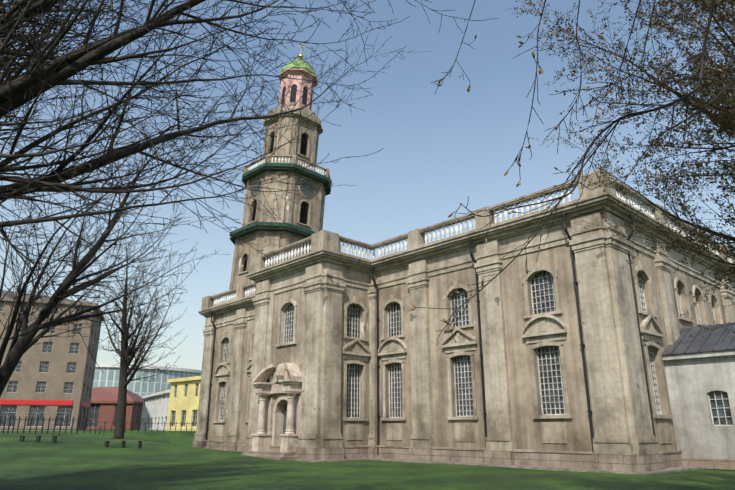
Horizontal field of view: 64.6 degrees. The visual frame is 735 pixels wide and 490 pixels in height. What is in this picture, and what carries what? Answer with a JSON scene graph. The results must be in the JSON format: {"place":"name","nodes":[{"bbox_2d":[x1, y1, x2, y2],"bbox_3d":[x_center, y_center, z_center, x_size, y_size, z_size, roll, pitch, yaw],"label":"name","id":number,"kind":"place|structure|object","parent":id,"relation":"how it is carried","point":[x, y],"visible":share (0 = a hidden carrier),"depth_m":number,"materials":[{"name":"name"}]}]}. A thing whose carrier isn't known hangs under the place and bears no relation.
{"place":"outdoors","nodes":[
{"label":"outdoors","id":0,"kind":"place"},
{"bbox_2d":[232,118,318,300],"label":"tower wall","id":1,"kind":"structure","parent":0,"point":[241,279],"depth_m":67.40,"materials":[{"name":"stone"}]},
{"bbox_2d":[243,138,307,270],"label":"tower louvres","id":2,"kind":"object","parent":1,"relation":"in","point":[272,145],"visible":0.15,"depth_m":68.33,"materials":[{"name":"black wood"}]},
{"bbox_2d":[229,162,330,244],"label":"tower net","id":3,"kind":"object","parent":1,"relation":"attached to","point":[325,184],"visible":0.35,"depth_m":67.16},
{"bbox_2d":[251,177,313,196],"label":"tower clock","id":4,"kind":"object","parent":1,"relation":"attached to","point":[307,192],"visible":0.23,"depth_m":68.66,"materials":[{"name":"grey metal"}]},
{"bbox_2d":[245,84,311,267],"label":"tower windows","id":5,"kind":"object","parent":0,"point":[304,100],"visible":0.25,"depth_m":73.78,"materials":[{"name":"black glass"}]},
{"bbox_2d":[229,102,331,300],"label":"tower","id":6,"kind":"structure","parent":0,"point":[271,240],"depth_m":68.05,"materials":[{"name":"beige stone"}]},
{"bbox_2d":[253,45,313,195],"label":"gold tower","id":7,"kind":"structure","parent":6,"relation":"attached to","point":[300,56],"depth_m":77.36,"materials":[{"name":"gold metal"}]},
{"bbox_2d":[278,68,316,109],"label":"pink tower","id":8,"kind":"structure","parent":0,"point":[297,75],"depth_m":74.52,"materials":[{"name":"pink paint"}]},
{"bbox_2d":[280,58,316,78],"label":"dome","id":9,"kind":"structure","parent":8,"relation":"on","point":[303,65],"depth_m":74.93,"materials":[{"name":"green metal"}]},
{"bbox_2d":[0,430,734,489],"bbox_3d":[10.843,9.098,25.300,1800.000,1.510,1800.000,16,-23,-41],"label":"ground","id":10,"kind":"structure","parent":0,"point":[159,460],"depth_m":24.33,"materials":[{"name":"green plant"}]},
{"bbox_2d":[19,436,56,442],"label":"bench legs","id":11,"kind":"object","parent":10,"relation":"on","point":[36,441],"visible":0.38,"depth_m":38.45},
{"bbox_2d":[17,435,60,435],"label":"park bench slats","id":12,"kind":"object","parent":11,"relation":"on","point":[38,435],"visible":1,"depth_m":38.42,"materials":[{"name":"wood"}]},
{"bbox_2d":[0,297,104,430],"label":"apartment block walls","id":13,"kind":"structure","parent":10,"relation":"on","point":[29,376],"depth_m":90.50,"materials":[{"name":"beige paint"}]},
{"bbox_2d":[0,399,72,404],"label":"apartment block fascia","id":14,"kind":"structure","parent":13,"relation":"attached to","point":[40,402],"depth_m":88.26,"materials":[{"name":"red paint"}]},
{"bbox_2d":[1,290,80,301],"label":"roof edge","id":15,"kind":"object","parent":13,"relation":"on","point":[14,293],"depth_m":92.30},
{"bbox_2d":[0,302,99,426],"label":"window frames","id":16,"kind":"structure","parent":13,"relation":"in","point":[46,382],"depth_m":89.85,"materials":[{"name":"white wood"}]},
{"bbox_2d":[0,301,84,425],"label":"windows","id":17,"kind":"structure","parent":16,"relation":"in","point":[40,412],"depth_m":89.24,"materials":[{"name":"grey glass"}]},
{"bbox_2d":[80,401,89,407],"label":"sign","id":18,"kind":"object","parent":13,"relation":"attached to","point":[84,404],"depth_m":95.65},
{"bbox_2d":[0,0,124,145],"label":"leaves","id":19,"kind":"object","parent":10,"relation":"on","point":[29,23],"visible":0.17,"depth_m":16.30,"materials":[{"name":"brown plant"}]},
{"bbox_2d":[0,416,196,434],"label":"park fence","id":20,"kind":"object","parent":10,"relation":"on","point":[77,429],"visible":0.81,"depth_m":48.12,"materials":[{"name":"grey metal"}]},
{"bbox_2d":[0,91,229,396],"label":"tree","id":21,"kind":"object","parent":10,"relation":"on","point":[22,306],"depth_m":22.17,"materials":[{"name":"brown plant"}]},
{"bbox_2d":[87,401,142,429],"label":"brick warehouse walls","id":22,"kind":"structure","parent":10,"relation":"on","point":[107,411],"depth_m":124.94,"materials":[{"name":"red brick"}]},
{"bbox_2d":[88,404,138,426],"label":"window panes","id":23,"kind":"structure","parent":22,"relation":"attached to","point":[114,415],"depth_m":125.30,"materials":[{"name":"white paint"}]},
{"bbox_2d":[88,403,138,426],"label":"windows","id":24,"kind":"structure","parent":23,"relation":"in","point":[93,416],"depth_m":124.95,"materials":[{"name":"black glass"}]},
{"bbox_2d":[91,387,143,401],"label":"roof","id":25,"kind":"structure","parent":22,"relation":"on","point":[104,393],"depth_m":128.35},
{"bbox_2d":[104,441,141,448],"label":"bench legs","id":26,"kind":"object","parent":10,"relation":"on","point":[123,444],"visible":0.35,"depth_m":37.47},
{"bbox_2d":[102,440,144,440],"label":"park bench slats","id":27,"kind":"object","parent":26,"relation":"on","point":[123,440],"visible":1,"depth_m":37.43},
{"bbox_2d":[85,217,187,437],"bbox_3d":[-18.423,6.221,47.375,8.586,18.071,11.846,16,-23,-41],"label":"tree","id":28,"kind":"object","parent":10,"relation":"on","point":[149,325],"depth_m":46.80,"materials":[{"name":"brown plant"}]},
{"bbox_2d":[93,367,200,395],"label":"glass building","id":29,"kind":"structure","parent":10,"relation":"on","point":[108,377],"depth_m":168.82,"materials":[{"name":"grey"}]},
{"bbox_2d":[95,364,201,372],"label":"building roof","id":30,"kind":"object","parent":29,"relation":"attached to","point":[162,368],"visible":0.04,"depth_m":172.53,"materials":[{"name":"grey metal"}]},
{"bbox_2d":[140,390,169,429],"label":"white house walls","id":31,"kind":"structure","parent":10,"relation":"on","point":[158,410],"depth_m":103.49,"materials":[{"name":"white paint"}]},
{"bbox_2d":[142,395,168,426],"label":"windows","id":32,"kind":"structure","parent":31,"relation":"attached to","point":[155,417],"depth_m":103.57,"materials":[{"name":"grey glass"}]},
{"bbox_2d":[166,376,200,430],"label":"yellow house walls","id":33,"kind":"structure","parent":10,"relation":"on","point":[180,402],"depth_m":86.45,"materials":[{"name":"yellow paint"}]},
{"bbox_2d":[171,383,197,426],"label":"window frames","id":34,"kind":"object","parent":33,"relation":"attached to","point":[182,410],"visible":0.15,"depth_m":86.93,"materials":[{"name":"white wood"}]},
{"bbox_2d":[171,383,198,425],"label":"windows","id":35,"kind":"structure","parent":34,"relation":"in","point":[184,413],"depth_m":86.08,"materials":[{"name":"grey glass"}]},
{"bbox_2d":[0,0,497,371],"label":"tree branches","id":36,"kind":"object","parent":10,"relation":"on","point":[37,58],"depth_m":8.85,"materials":[{"name":"brown wood"}]},
{"bbox_2d":[192,441,681,471],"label":"church plinth","id":37,"kind":"structure","parent":10,"relation":"on","point":[644,463],"depth_m":30.15,"materials":[{"name":"beige stone"}]},
{"bbox_2d":[224,450,701,474],"bbox_3d":[5.241,15.879,44.437,29.700,0.125,40.690,16,-23,-41],"label":"church paving strip","id":38,"kind":"object","parent":10,"relation":"on","point":[676,469],"visible":0.23,"depth_m":27.40,"materials":[{"name":"beige stone"}]},
{"bbox_2d":[419,20,734,342],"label":"twigs","id":39,"kind":"object","parent":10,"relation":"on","point":[686,102],"visible":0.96,"depth_m":5.16,"materials":[{"name":"brown wood"}]},
{"bbox_2d":[409,35,733,344],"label":"chestnut buds","id":40,"kind":"object","parent":39,"relation":"attached to","point":[556,128],"visible":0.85,"depth_m":5.14,"materials":[{"name":"brown plant"}]},
{"bbox_2d":[510,0,734,340],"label":"leaves","id":41,"kind":"object","parent":10,"relation":"on","point":[724,127],"depth_m":12.47,"materials":[{"name":"brown plant"}]},
{"bbox_2d":[439,0,734,325],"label":"tree branches","id":42,"kind":"object","parent":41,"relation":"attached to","point":[693,90],"visible":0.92,"depth_m":5.30,"materials":[{"name":"brown wood"}]},
{"bbox_2d":[681,458,734,469],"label":"wall base","id":43,"kind":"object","parent":10,"relation":"on","point":[721,464],"depth_m":26.89,"materials":[{"name":"beige stone"}]},
{"bbox_2d":[0,0,734,369],"label":"sky","id":44,"kind":"structure","parent":0,"point":[451,145],"materials":[{"name":"blue"}]},
{"bbox_2d":[205,212,655,454],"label":"drainpipes","id":45,"kind":"object","parent":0,"point":[575,283],"visible":0.67,"depth_m":29.12,"materials":[{"name":"black metal"}]},
{"bbox_2d":[194,169,734,454],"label":"church","id":46,"kind":"structure","parent":0,"point":[327,269],"depth_m":32.92,"materials":[{"name":"beige stone"}]},
{"bbox_2d":[214,187,734,305],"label":"balustrade","id":47,"kind":"object","parent":46,"relation":"attached to","point":[279,259],"visible":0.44,"depth_m":36.03,"materials":[{"name":"beige stone"}]},
{"bbox_2d":[207,243,734,451],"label":"church wall","id":48,"kind":"structure","parent":0,"point":[527,431],"depth_m":32.02,"materials":[{"name":"beige stone"}]},
{"bbox_2d":[251,302,302,451],"bbox_3d":[-5.500,8.212,37.124,1.770,9.350,4.220,16,-23,-41],"label":"entrance portal","id":49,"kind":"object","parent":48,"relation":"attached to","point":[288,376],"visible":0.96,"depth_m":36.81,"materials":[{"name":"beige stone"}]},
{"bbox_2d":[283,402,287,433],"bbox_3d":[-4.886,11.365,36.731,0.090,3.100,1.600,16,-23,-41],"label":"church door","id":50,"kind":"structure","parent":49,"relation":"in","point":[285,417],"depth_m":37.25,"materials":[{"name":"wood"}]},
{"bbox_2d":[415,33,734,340],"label":"leaves","id":51,"kind":"object","parent":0,"point":[606,139],"visible":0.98,"depth_m":5.18,"materials":[{"name":"brown plant"}]},
{"bbox_2d":[662,349,734,458],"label":"sacristy walls","id":52,"kind":"structure","parent":0,"point":[694,379],"depth_m":27.76,"materials":[{"name":"white paint"}]},
{"bbox_2d":[662,322,734,354],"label":"roof","id":53,"kind":"structure","parent":52,"relation":"on","point":[684,343],"depth_m":29.31,"materials":[{"name":"grey metal"}]},
{"bbox_2d":[707,391,732,425],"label":"sacristy window frames","id":54,"kind":"structure","parent":52,"relation":"in","point":[709,399],"depth_m":27.33,"materials":[{"name":"white wood"}]},
{"bbox_2d":[709,391,732,424],"bbox_3d":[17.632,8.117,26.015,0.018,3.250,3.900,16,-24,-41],"label":"window pane","id":55,"kind":"structure","parent":54,"relation":"in","point":[720,407],"depth_m":27.29,"materials":[{"name":"glass"}]}
]}

